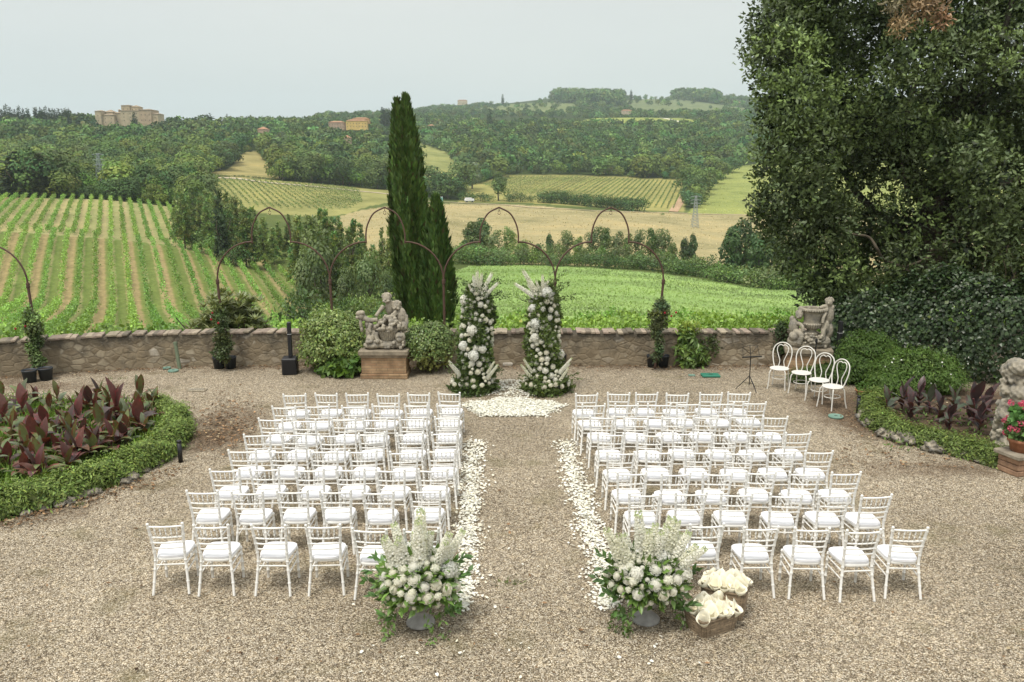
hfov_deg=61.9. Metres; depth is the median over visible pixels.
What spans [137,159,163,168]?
broadleaf tree
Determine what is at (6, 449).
canna plant
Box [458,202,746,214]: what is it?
dirt track
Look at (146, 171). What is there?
broadleaf tree
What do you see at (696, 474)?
banquet chair
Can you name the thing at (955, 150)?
holm oak
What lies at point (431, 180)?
broadleaf tree
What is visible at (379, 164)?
broadleaf tree
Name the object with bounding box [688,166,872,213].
pasture grass
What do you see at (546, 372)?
flower column
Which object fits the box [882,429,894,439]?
edging rock
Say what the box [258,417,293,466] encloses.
banquet chair
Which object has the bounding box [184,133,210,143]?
broadleaf tree
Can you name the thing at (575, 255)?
shrub
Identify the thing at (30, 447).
canna plant
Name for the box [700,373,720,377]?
hatch cover
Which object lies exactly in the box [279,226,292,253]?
pine tree
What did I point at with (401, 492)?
banquet chair
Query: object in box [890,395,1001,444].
bed soil
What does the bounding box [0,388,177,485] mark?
bed ground cover
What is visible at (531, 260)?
shrub
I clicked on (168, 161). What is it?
broadleaf tree
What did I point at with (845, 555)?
banquet chair
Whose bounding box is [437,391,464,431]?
banquet chair
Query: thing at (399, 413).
banquet chair
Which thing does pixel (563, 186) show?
vine row
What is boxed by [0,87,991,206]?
distant woodland
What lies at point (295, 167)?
broadleaf tree
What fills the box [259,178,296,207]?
vine row
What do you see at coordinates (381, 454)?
banquet chair
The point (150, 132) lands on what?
broadleaf tree
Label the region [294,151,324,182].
broadleaf tree
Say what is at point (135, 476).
edging rock
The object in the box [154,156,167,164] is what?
broadleaf tree
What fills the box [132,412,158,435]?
canna plant
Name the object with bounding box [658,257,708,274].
shrub
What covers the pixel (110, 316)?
vine row
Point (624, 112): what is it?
house
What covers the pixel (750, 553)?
banquet chair
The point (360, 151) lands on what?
broadleaf tree
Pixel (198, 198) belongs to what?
pine tree
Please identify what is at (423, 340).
bush
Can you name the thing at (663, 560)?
flower urn
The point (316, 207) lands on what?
vine row
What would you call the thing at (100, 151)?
broadleaf tree
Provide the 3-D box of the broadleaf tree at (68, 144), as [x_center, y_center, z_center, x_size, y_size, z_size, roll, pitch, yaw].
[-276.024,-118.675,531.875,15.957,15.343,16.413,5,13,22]
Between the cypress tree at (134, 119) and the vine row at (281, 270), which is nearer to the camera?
the vine row at (281, 270)
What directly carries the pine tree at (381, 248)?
on the terrain at (252, 163)
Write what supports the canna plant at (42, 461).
on the bed soil
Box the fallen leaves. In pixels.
[0,363,1023,675]
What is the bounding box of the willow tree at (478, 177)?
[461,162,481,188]
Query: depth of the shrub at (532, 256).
181.60 m
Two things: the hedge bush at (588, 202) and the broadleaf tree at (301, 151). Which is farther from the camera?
the broadleaf tree at (301, 151)
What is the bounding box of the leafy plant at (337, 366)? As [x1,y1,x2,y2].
[314,347,360,378]
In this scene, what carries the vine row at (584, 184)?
on the terrain at (252, 163)
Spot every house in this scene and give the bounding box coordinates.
[257,127,269,133]
[328,121,345,129]
[344,135,351,143]
[346,117,369,130]
[457,100,466,104]
[621,110,631,114]
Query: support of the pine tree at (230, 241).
on the terrain at (252, 163)
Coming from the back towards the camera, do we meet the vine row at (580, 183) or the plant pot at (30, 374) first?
the vine row at (580, 183)
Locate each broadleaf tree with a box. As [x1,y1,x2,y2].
[0,138,12,144]
[0,144,9,151]
[0,149,19,158]
[0,158,30,195]
[3,143,34,151]
[7,148,71,195]
[11,133,40,142]
[16,140,42,149]
[30,143,49,150]
[32,138,51,144]
[33,145,58,152]
[35,126,53,137]
[39,134,58,144]
[43,142,66,150]
[43,150,83,196]
[44,147,65,156]
[44,169,81,198]
[46,128,64,135]
[47,159,99,194]
[52,131,73,143]
[55,138,75,149]
[55,169,81,197]
[57,148,74,154]
[59,124,83,132]
[67,134,85,139]
[67,150,85,157]
[70,144,96,156]
[73,135,88,144]
[74,151,100,160]
[76,167,94,198]
[80,135,101,146]
[80,161,102,179]
[82,157,107,166]
[85,147,116,158]
[88,165,106,182]
[91,178,125,199]
[94,142,111,149]
[97,160,144,201]
[100,176,121,200]
[101,144,129,153]
[101,148,129,156]
[101,156,115,166]
[108,142,127,149]
[113,175,143,199]
[117,149,145,157]
[118,154,137,165]
[119,137,138,151]
[119,153,137,165]
[121,161,162,201]
[126,134,143,145]
[128,162,176,204]
[131,145,146,152]
[132,125,157,136]
[132,155,154,166]
[134,174,173,202]
[135,143,167,155]
[137,151,164,162]
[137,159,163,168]
[140,139,166,151]
[141,179,172,203]
[141,183,168,204]
[143,129,160,136]
[149,152,165,162]
[153,139,176,153]
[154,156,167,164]
[157,140,180,153]
[157,162,178,175]
[158,170,186,185]
[161,163,196,176]
[162,136,188,145]
[164,145,180,156]
[166,152,194,163]
[168,130,189,139]
[169,171,203,194]
[170,161,198,174]
[171,152,214,170]
[178,128,195,135]
[178,182,198,202]
[179,145,216,162]
[180,157,219,184]
[181,147,215,171]
[182,171,221,200]
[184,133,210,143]
[184,178,212,205]
[189,137,210,145]
[195,144,223,170]
[206,143,238,170]
[217,141,239,164]
[257,137,280,152]
[258,137,281,153]
[264,147,301,175]
[266,158,294,179]
[270,154,296,179]
[277,148,299,177]
[280,143,299,151]
[281,140,300,148]
[284,148,306,177]
[285,157,301,179]
[290,245,328,313]
[293,152,308,179]
[294,143,310,150]
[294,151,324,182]
[298,225,339,303]
[309,147,331,154]
[309,154,336,182]
[323,143,344,155]
[324,156,362,185]
[331,135,353,150]
[331,150,356,159]
[332,162,365,185]
[334,264,361,307]
[350,147,373,158]
[352,247,387,302]
[353,145,379,155]
[354,156,365,184]
[355,142,379,156]
[359,152,378,167]
[361,158,388,188]
[374,145,389,155]
[374,153,388,161]
[377,141,388,148]
[377,156,390,183]
[378,268,395,303]
[424,165,442,182]
[429,174,450,192]
[430,171,465,198]
[445,160,477,183]
[459,221,479,245]
[469,156,490,169]
[471,151,490,159]
[474,218,491,246]
[483,229,506,248]
[484,156,512,177]
[491,171,509,200]
[503,226,517,250]
[515,239,528,254]
[546,233,553,247]
[557,230,574,252]
[573,236,582,252]
[578,247,589,256]
[584,225,607,253]
[596,227,611,256]
[607,231,623,252]
[622,233,632,256]
[623,152,649,174]
[628,155,655,177]
[631,229,647,255]
[634,249,644,257]
[638,156,664,177]
[644,228,659,260]
[649,227,673,254]
[653,153,664,170]
[660,152,683,166]
[666,242,677,258]
[671,162,695,179]
[671,167,691,187]
[678,164,708,187]
[679,237,691,258]
[683,174,706,189]
[684,183,704,195]
[685,155,702,163]
[687,150,714,161]
[689,233,697,257]
[690,167,715,190]
[690,197,702,206]
[693,156,718,168]
[694,189,709,201]
[698,179,712,192]
[700,158,715,169]
[703,173,718,186]
[706,167,725,180]
[714,161,734,174]
[718,224,744,280]
[725,157,742,171]
[735,219,758,272]
[744,232,773,283]
[756,228,780,269]
[772,238,799,272]
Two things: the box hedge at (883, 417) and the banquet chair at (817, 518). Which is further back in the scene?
the box hedge at (883, 417)
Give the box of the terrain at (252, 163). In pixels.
[0,98,1023,336]
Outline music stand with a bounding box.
[735,345,761,392]
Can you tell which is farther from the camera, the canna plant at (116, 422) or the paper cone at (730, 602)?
the canna plant at (116, 422)
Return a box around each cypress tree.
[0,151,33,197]
[2,104,11,116]
[15,105,22,119]
[21,108,27,121]
[25,107,30,118]
[33,107,39,118]
[39,109,44,121]
[43,106,47,118]
[47,108,52,119]
[64,108,71,123]
[129,113,137,128]
[211,189,230,262]
[378,106,385,125]
[382,108,389,126]
[385,91,428,327]
[385,108,390,125]
[416,191,459,327]
[486,109,493,125]
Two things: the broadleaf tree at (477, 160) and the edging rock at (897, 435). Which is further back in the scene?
the broadleaf tree at (477, 160)
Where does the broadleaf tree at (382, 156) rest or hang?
on the terrain at (252, 163)
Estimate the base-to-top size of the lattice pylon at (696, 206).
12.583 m
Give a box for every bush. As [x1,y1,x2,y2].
[176,287,274,330]
[295,307,365,369]
[403,317,458,371]
[534,192,555,202]
[537,189,559,202]
[545,191,566,203]
[546,191,568,201]
[549,190,576,203]
[561,195,578,204]
[569,193,591,205]
[569,194,587,204]
[581,195,605,206]
[582,193,604,205]
[594,194,616,207]
[598,197,622,208]
[602,197,628,208]
[606,196,626,209]
[614,197,642,209]
[621,197,649,211]
[623,197,649,210]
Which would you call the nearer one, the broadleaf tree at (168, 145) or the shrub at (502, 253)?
the shrub at (502, 253)
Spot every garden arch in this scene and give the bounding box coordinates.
[0,247,27,282]
[217,207,329,278]
[330,207,443,278]
[443,207,554,278]
[555,207,663,278]
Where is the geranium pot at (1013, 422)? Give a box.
[1001,399,1023,453]
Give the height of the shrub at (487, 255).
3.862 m
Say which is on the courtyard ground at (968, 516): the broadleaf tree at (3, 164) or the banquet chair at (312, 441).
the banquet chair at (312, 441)
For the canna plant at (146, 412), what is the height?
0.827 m
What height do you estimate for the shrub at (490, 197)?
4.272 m
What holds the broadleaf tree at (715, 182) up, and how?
on the terrain at (252, 163)
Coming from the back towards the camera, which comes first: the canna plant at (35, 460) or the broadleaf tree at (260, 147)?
the broadleaf tree at (260, 147)
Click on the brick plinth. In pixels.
(1010, 462)
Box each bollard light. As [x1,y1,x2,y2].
[176,440,182,462]
[856,395,860,412]
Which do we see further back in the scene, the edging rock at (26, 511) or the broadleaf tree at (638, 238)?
the broadleaf tree at (638, 238)
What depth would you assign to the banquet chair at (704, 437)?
14.69 m
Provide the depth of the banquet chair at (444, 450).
13.81 m
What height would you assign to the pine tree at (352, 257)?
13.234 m
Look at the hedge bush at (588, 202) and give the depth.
411.68 m
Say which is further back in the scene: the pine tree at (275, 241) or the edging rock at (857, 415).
the pine tree at (275, 241)
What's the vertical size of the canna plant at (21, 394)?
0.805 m
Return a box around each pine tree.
[15,157,40,193]
[24,152,53,195]
[36,160,62,193]
[169,185,199,248]
[169,187,181,221]
[178,194,200,248]
[186,186,196,213]
[188,194,196,224]
[193,196,202,231]
[196,197,216,253]
[196,200,204,249]
[202,188,212,226]
[209,197,218,255]
[211,202,234,250]
[223,191,231,215]
[223,203,238,260]
[230,196,243,239]
[234,205,255,266]
[241,205,260,261]
[251,209,258,229]
[252,217,277,269]
[263,221,269,241]
[268,227,285,263]
[273,221,286,251]
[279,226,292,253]
[284,214,292,240]
[284,214,305,281]
[293,214,324,308]
[295,214,312,268]
[315,207,322,230]
[317,230,346,308]
[319,216,338,264]
[321,208,330,243]
[328,216,344,267]
[336,221,344,253]
[337,215,344,239]
[339,227,356,293]
[340,218,368,296]
[354,222,367,260]
[357,237,366,277]
[368,244,382,276]
[369,247,380,297]
[376,224,395,300]
[376,227,385,269]
[380,234,389,273]
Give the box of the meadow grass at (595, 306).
[454,265,822,326]
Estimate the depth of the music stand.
19.55 m
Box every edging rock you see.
[19,509,32,516]
[37,505,49,510]
[52,498,66,507]
[66,496,77,505]
[83,489,94,497]
[90,487,102,495]
[117,477,132,485]
[127,471,140,481]
[142,466,150,472]
[854,408,869,421]
[859,418,874,426]
[874,427,886,438]
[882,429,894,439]
[889,431,913,444]
[905,438,916,445]
[920,440,942,453]
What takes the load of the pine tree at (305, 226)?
on the terrain at (252, 163)
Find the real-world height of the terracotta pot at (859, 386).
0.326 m
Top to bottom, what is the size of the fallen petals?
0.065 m
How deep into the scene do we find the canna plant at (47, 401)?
17.41 m
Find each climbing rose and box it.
[14,304,47,367]
[209,299,234,365]
[645,296,676,363]
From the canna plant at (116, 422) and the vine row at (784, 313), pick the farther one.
the vine row at (784, 313)
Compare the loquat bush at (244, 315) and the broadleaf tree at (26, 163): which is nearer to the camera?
the loquat bush at (244, 315)
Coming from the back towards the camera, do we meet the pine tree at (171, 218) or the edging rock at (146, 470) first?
the pine tree at (171, 218)
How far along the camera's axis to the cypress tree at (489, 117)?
1044.99 m
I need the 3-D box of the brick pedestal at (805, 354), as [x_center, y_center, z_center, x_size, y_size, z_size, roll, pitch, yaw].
[7.432,0.429,21.505,1.140,0.620,0.920,3,12,14]
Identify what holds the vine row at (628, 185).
on the terrain at (252, 163)
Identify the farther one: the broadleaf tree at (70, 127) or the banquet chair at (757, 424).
the broadleaf tree at (70, 127)
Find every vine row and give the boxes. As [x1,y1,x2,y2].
[0,192,9,203]
[0,192,18,212]
[0,192,27,224]
[0,223,14,270]
[0,224,28,305]
[0,224,43,318]
[0,226,57,328]
[0,227,71,337]
[6,192,37,227]
[18,192,47,228]
[19,228,84,336]
[30,192,56,230]
[44,194,66,231]
[56,229,100,334]
[57,193,74,231]
[70,193,84,232]
[83,194,94,233]
[90,230,118,331]
[96,194,104,234]
[107,195,114,234]
[118,196,128,237]
[121,232,143,330]
[126,197,138,237]
[135,233,178,329]
[136,197,151,239]
[146,198,163,240]
[149,236,196,327]
[156,200,177,242]
[162,237,199,320]
[165,201,189,245]
[177,240,283,328]
[190,244,293,327]
[206,248,299,327]
[217,179,241,201]
[221,177,248,202]
[222,257,297,326]
[230,178,257,206]
[234,256,296,319]
[236,178,267,206]
[243,179,275,207]
[248,179,282,207]
[248,259,290,314]
[255,179,288,208]
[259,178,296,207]
[262,261,293,301]
[265,179,301,206]
[270,180,310,207]
[273,310,1009,331]
[276,181,317,208]
[277,263,294,286]
[280,180,325,207]
[287,181,332,208]
[292,181,340,207]
[298,182,346,208]
[302,182,350,206]
[308,183,353,204]
[312,183,356,204]
[318,183,359,201]
[326,186,362,201]
[327,184,361,199]
[455,308,1005,332]
[456,305,962,329]
[505,176,542,187]
[506,175,551,191]
[507,175,555,193]
[509,176,547,188]
[513,175,559,193]
[518,176,563,194]
[525,176,568,193]
[530,175,572,193]
[535,175,577,193]
[542,175,581,193]
[552,177,590,193]
[553,176,585,191]
[566,177,594,191]
[569,177,598,192]
[571,177,602,194]
[575,178,606,194]
[582,178,610,195]
[587,178,615,195]
[592,178,619,194]
[599,178,623,195]
[604,178,627,195]
[609,178,632,197]
[614,179,636,197]
[621,179,641,196]
[626,179,644,197]
[632,179,648,196]
[635,179,653,200]
[638,179,657,203]
[642,180,662,206]
[648,180,666,205]
[654,181,670,207]
[661,181,674,207]
[666,186,677,208]
[673,187,681,207]
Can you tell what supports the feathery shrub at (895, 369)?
on the courtyard ground at (968, 516)
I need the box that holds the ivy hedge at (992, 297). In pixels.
[830,260,1023,384]
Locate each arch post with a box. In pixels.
[26,282,35,334]
[216,279,225,368]
[328,279,332,311]
[442,279,446,368]
[654,279,664,368]
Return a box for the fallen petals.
[352,379,703,677]
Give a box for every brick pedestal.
[358,346,410,378]
[783,342,833,372]
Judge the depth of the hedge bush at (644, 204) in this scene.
404.96 m
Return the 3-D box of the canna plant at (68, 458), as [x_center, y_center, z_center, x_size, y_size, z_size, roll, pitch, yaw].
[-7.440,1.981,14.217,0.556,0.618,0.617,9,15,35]
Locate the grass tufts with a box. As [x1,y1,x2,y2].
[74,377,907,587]
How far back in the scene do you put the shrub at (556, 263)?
177.18 m
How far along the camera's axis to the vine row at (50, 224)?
206.50 m
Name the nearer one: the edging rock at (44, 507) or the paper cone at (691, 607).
the paper cone at (691, 607)
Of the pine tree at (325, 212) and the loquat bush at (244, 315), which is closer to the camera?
the loquat bush at (244, 315)
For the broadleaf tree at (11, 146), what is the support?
on the terrain at (252, 163)
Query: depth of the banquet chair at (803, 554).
10.30 m
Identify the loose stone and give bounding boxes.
[502,362,512,365]
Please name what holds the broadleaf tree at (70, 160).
on the terrain at (252, 163)
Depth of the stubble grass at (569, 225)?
311.98 m
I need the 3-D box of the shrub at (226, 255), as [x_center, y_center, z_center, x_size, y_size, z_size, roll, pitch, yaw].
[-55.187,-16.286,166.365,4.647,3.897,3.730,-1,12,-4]
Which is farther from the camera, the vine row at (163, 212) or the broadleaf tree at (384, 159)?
the broadleaf tree at (384, 159)
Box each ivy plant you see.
[699,328,722,365]
[769,313,788,363]
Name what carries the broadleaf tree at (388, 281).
on the terrain at (252, 163)
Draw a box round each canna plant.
[0,380,14,395]
[0,393,20,425]
[0,405,16,432]
[0,407,24,438]
[0,437,14,465]
[0,441,21,471]
[3,394,17,410]
[3,447,31,476]
[5,378,39,403]
[8,383,38,415]
[9,415,29,441]
[9,422,37,452]
[10,415,55,447]
[10,436,46,465]
[12,435,54,469]
[14,443,65,478]
[15,436,45,464]
[17,402,38,417]
[19,448,61,475]
[22,416,63,454]
[28,385,41,403]
[33,404,59,426]
[34,389,59,413]
[38,379,74,408]
[44,430,72,455]
[46,441,84,471]
[48,415,63,436]
[50,408,75,425]
[50,418,100,449]
[52,404,88,430]
[54,413,87,441]
[55,431,72,454]
[56,425,106,459]
[59,392,92,421]
[62,395,74,409]
[65,385,84,409]
[71,385,102,413]
[72,423,117,456]
[73,417,93,436]
[75,401,112,432]
[78,425,114,460]
[84,422,107,439]
[86,389,100,418]
[90,377,103,399]
[91,377,130,419]
[93,405,112,425]
[97,381,113,404]
[99,414,133,443]
[99,418,131,450]
[105,409,139,439]
[114,398,132,421]
[114,421,142,446]
[126,374,153,403]
[128,397,157,432]
[129,396,154,420]
[130,402,154,430]
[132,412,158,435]
[133,390,140,399]
[136,393,158,412]
[143,385,166,402]
[143,388,160,409]
[146,395,166,420]
[877,384,900,411]
[890,376,917,410]
[899,385,924,421]
[913,376,935,405]
[914,383,949,413]
[928,389,947,422]
[934,404,963,429]
[945,385,964,413]
[951,381,995,425]
[966,398,993,432]
[977,382,999,419]
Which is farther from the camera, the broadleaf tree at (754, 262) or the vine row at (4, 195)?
the vine row at (4, 195)
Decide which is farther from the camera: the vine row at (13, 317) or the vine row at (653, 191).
the vine row at (653, 191)
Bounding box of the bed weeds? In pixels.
[882,405,996,452]
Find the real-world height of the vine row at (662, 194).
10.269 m
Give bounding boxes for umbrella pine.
[194,114,214,119]
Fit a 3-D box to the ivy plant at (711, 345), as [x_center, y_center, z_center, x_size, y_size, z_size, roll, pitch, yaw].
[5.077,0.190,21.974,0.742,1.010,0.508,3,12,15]
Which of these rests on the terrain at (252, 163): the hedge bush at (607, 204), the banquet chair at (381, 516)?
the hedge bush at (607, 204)
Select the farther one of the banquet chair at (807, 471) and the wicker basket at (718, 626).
the banquet chair at (807, 471)
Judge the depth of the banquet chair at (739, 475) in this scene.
12.91 m
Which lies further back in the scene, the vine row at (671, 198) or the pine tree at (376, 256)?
the vine row at (671, 198)
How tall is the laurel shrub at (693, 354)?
1.384 m
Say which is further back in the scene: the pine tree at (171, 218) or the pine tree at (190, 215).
the pine tree at (171, 218)
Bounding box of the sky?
[0,0,1023,119]
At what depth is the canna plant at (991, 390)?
17.23 m
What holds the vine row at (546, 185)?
on the terrain at (252, 163)
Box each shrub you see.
[168,228,208,248]
[192,234,233,256]
[218,249,239,264]
[222,244,257,265]
[269,284,349,327]
[291,296,349,324]
[308,302,347,317]
[322,293,372,315]
[343,291,394,317]
[370,301,387,319]
[451,243,479,263]
[454,243,512,263]
[455,250,478,262]
[457,190,475,200]
[458,250,503,265]
[469,242,490,260]
[470,192,488,201]
[479,250,505,264]
[482,194,495,201]
[488,249,511,263]
[495,253,525,265]
[503,194,517,201]
[505,247,533,264]
[508,191,526,201]
[510,240,542,256]
[519,248,555,264]
[519,256,542,264]
[525,195,535,201]
[536,252,558,265]
[540,241,564,261]
[545,257,564,266]
[550,244,569,259]
[559,252,585,266]
[559,255,571,265]
[573,252,594,265]
[585,253,602,265]
[588,245,610,264]
[589,250,624,268]
[596,255,627,267]
[606,244,634,259]
[608,256,636,268]
[624,258,651,269]
[625,252,681,271]
[631,260,657,269]
[651,248,679,265]
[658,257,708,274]
[661,258,695,275]
[666,261,702,274]
[670,318,711,369]
[681,266,711,275]
[688,262,718,277]
[690,254,719,274]
[696,263,736,280]
[711,266,741,282]
[712,262,748,284]
[730,264,761,283]
[732,265,786,287]
[740,275,765,286]
[741,271,792,289]
[743,265,769,285]
[760,277,793,289]
[774,278,809,290]
[786,359,843,384]
[828,327,904,384]
[858,343,977,396]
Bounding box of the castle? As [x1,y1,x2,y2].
[95,105,163,125]
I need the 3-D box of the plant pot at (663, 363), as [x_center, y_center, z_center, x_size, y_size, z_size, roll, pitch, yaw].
[3.877,0.508,21.890,0.312,0.305,0.312,0,12,0]
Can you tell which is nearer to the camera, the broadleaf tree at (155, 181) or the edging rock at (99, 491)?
the edging rock at (99, 491)
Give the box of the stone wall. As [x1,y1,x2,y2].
[0,327,819,376]
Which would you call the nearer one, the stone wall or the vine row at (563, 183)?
the stone wall
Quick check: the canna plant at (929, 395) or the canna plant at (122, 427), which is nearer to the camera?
the canna plant at (122, 427)
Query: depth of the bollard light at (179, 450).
14.91 m
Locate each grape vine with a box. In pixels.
[0,321,56,338]
[73,324,125,334]
[83,319,157,333]
[122,321,156,331]
[137,318,183,331]
[150,321,185,330]
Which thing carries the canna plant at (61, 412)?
on the bed soil
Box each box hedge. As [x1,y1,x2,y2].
[0,389,198,524]
[851,384,1007,468]
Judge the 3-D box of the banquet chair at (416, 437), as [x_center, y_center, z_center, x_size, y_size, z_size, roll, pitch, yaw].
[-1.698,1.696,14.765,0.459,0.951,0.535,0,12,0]
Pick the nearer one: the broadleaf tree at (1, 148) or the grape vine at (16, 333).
the grape vine at (16, 333)
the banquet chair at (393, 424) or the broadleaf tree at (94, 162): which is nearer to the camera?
the banquet chair at (393, 424)
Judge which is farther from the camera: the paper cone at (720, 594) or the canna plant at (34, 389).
the canna plant at (34, 389)
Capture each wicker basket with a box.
[684,605,738,637]
[701,583,749,620]
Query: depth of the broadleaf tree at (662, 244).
195.19 m
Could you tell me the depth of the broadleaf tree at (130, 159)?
371.50 m
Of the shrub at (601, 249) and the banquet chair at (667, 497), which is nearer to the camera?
the banquet chair at (667, 497)
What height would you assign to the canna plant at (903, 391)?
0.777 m
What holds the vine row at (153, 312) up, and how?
on the terrain at (252, 163)
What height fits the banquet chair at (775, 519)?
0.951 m
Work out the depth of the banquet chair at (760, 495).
12.12 m
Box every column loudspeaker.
[281,322,298,374]
[831,321,843,363]
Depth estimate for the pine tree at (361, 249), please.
132.36 m
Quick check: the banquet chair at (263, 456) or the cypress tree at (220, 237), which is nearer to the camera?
the banquet chair at (263, 456)
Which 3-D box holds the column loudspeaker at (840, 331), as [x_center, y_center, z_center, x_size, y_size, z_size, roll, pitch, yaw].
[8.120,0.143,21.216,0.360,1.300,0.406,-1,12,-7]
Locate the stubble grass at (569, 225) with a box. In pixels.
[334,203,867,277]
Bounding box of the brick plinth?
[993,446,1023,476]
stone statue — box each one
[356,292,408,349]
[787,297,833,348]
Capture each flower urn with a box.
[359,507,474,644]
[588,509,707,637]
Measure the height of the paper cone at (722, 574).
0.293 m
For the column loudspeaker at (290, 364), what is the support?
on the courtyard ground at (968, 516)
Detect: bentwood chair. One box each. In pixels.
[767,342,792,390]
[788,346,815,393]
[804,352,834,403]
[816,359,849,410]
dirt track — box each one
[206,171,387,193]
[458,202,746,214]
[669,195,683,211]
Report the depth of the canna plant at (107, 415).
16.38 m
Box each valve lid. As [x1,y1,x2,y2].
[168,369,178,372]
[828,413,843,418]
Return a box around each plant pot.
[21,368,36,382]
[37,366,52,380]
[212,356,223,368]
[225,355,236,368]
[647,354,657,367]
[658,354,669,367]
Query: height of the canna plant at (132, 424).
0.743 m
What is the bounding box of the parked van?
[464,198,473,201]
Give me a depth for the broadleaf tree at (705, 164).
586.14 m
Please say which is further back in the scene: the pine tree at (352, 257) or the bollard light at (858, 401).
the pine tree at (352, 257)
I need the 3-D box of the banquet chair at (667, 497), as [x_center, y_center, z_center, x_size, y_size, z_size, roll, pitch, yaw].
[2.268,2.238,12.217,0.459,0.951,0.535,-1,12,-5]
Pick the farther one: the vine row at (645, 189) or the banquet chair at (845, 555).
the vine row at (645, 189)
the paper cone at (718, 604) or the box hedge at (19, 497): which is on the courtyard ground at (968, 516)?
the box hedge at (19, 497)
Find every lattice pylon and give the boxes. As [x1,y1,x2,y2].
[92,153,105,199]
[691,196,700,227]
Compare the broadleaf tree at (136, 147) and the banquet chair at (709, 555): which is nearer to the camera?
the banquet chair at (709, 555)
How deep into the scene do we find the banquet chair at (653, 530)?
10.20 m
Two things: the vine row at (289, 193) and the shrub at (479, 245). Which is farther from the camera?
the vine row at (289, 193)
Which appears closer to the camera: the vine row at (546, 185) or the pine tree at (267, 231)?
the pine tree at (267, 231)
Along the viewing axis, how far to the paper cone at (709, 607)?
9.53 m
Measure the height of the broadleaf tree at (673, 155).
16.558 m
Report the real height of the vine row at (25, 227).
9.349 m
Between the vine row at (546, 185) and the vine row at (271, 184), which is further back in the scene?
the vine row at (546, 185)
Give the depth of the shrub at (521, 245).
190.68 m
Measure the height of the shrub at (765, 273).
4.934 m
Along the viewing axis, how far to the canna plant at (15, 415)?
16.21 m
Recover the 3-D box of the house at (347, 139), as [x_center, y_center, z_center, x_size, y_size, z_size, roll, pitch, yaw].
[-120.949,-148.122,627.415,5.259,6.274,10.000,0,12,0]
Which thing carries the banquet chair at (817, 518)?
on the courtyard ground at (968, 516)
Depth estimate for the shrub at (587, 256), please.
182.61 m
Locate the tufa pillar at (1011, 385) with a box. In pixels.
[989,357,1023,446]
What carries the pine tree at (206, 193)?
on the terrain at (252, 163)
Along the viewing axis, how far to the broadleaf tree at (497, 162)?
593.70 m
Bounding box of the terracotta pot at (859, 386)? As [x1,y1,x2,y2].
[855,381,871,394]
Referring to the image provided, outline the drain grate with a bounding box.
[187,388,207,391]
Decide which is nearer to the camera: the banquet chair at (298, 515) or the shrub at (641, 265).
the banquet chair at (298, 515)
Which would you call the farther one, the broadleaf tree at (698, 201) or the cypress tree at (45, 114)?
the cypress tree at (45, 114)
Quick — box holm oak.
[732,0,1023,343]
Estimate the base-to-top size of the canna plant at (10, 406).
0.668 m
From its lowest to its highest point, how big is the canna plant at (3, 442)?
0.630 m
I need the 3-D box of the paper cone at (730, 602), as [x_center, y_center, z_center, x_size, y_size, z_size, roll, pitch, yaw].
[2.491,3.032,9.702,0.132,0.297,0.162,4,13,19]
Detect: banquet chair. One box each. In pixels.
[146,522,198,595]
[185,490,233,555]
[192,524,244,596]
[208,468,250,530]
[227,449,266,507]
[230,490,276,556]
[243,432,276,485]
[248,467,289,526]
[250,524,299,596]
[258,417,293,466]
[268,449,306,507]
[271,405,302,450]
[275,489,317,547]
[280,432,316,484]
[282,393,310,435]
[291,418,324,466]
[293,467,332,529]
[304,523,348,595]
[305,404,333,450]
[309,449,344,507]
[314,392,342,435]
[318,433,351,483]
[318,489,357,554]
[330,417,361,464]
[334,467,371,528]
[341,405,369,450]
[345,392,372,433]
[348,449,381,506]
[351,527,391,599]
[358,431,387,484]
[361,490,399,546]
[362,417,389,469]
[371,404,399,452]
[375,468,411,530]
[376,393,404,440]
[389,450,419,507]
[396,432,426,486]
[399,417,427,463]
[402,527,439,547]
[404,403,430,450]
[407,392,433,439]
[408,488,446,541]
[417,468,450,529]
[427,449,457,507]
[431,431,459,485]
[434,416,461,468]
[436,403,462,444]
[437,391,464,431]
[571,393,597,440]
[577,403,605,453]
[586,416,614,467]
[594,432,624,487]
[601,451,635,509]
[605,392,629,432]
[610,403,638,449]
[610,471,647,533]
[621,416,648,467]
[622,492,661,541]
[630,392,658,439]
[633,433,663,487]
[639,450,674,508]
[640,525,677,581]
[643,403,671,449]
[651,471,691,534]
[655,416,686,467]
[662,392,688,440]
[666,491,707,540]
[667,431,699,486]
[670,402,700,451]
[677,450,713,507]
[684,522,724,592]
[687,415,718,467]
[694,392,722,439]
[694,471,733,534]
[703,402,734,450]
[703,432,738,487]
[710,492,753,553]
[718,451,753,509]
[721,391,750,432]
[722,415,754,463]
[729,525,779,597]
[734,401,766,450]
[735,432,773,486]
[736,470,776,533]
[754,415,788,465]
[755,450,795,506]
[757,493,803,549]
[771,431,811,486]
[777,471,820,533]
[778,526,830,599]
[792,450,833,507]
[800,493,851,545]
[814,471,861,533]
[824,528,881,602]
[838,493,892,546]
[870,526,929,599]
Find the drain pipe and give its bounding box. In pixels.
[173,342,181,368]
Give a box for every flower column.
[443,270,509,397]
[513,266,582,397]
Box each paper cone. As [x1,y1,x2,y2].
[683,598,695,610]
[689,602,700,616]
[693,593,703,607]
[696,609,709,627]
[698,575,708,587]
[700,600,713,617]
[701,574,712,587]
[703,567,715,574]
[703,594,711,607]
[706,602,718,620]
[708,574,721,590]
[709,572,719,587]
[712,590,723,599]
[716,600,727,618]
[718,576,730,591]
[720,572,728,589]
[722,601,733,618]
[725,568,733,574]
[726,576,738,592]
[726,595,736,608]
[732,598,742,616]
[733,568,740,576]
[734,579,746,596]
[736,575,748,585]
[736,578,747,591]
[741,573,752,585]
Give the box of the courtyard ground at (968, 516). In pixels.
[0,324,1023,681]

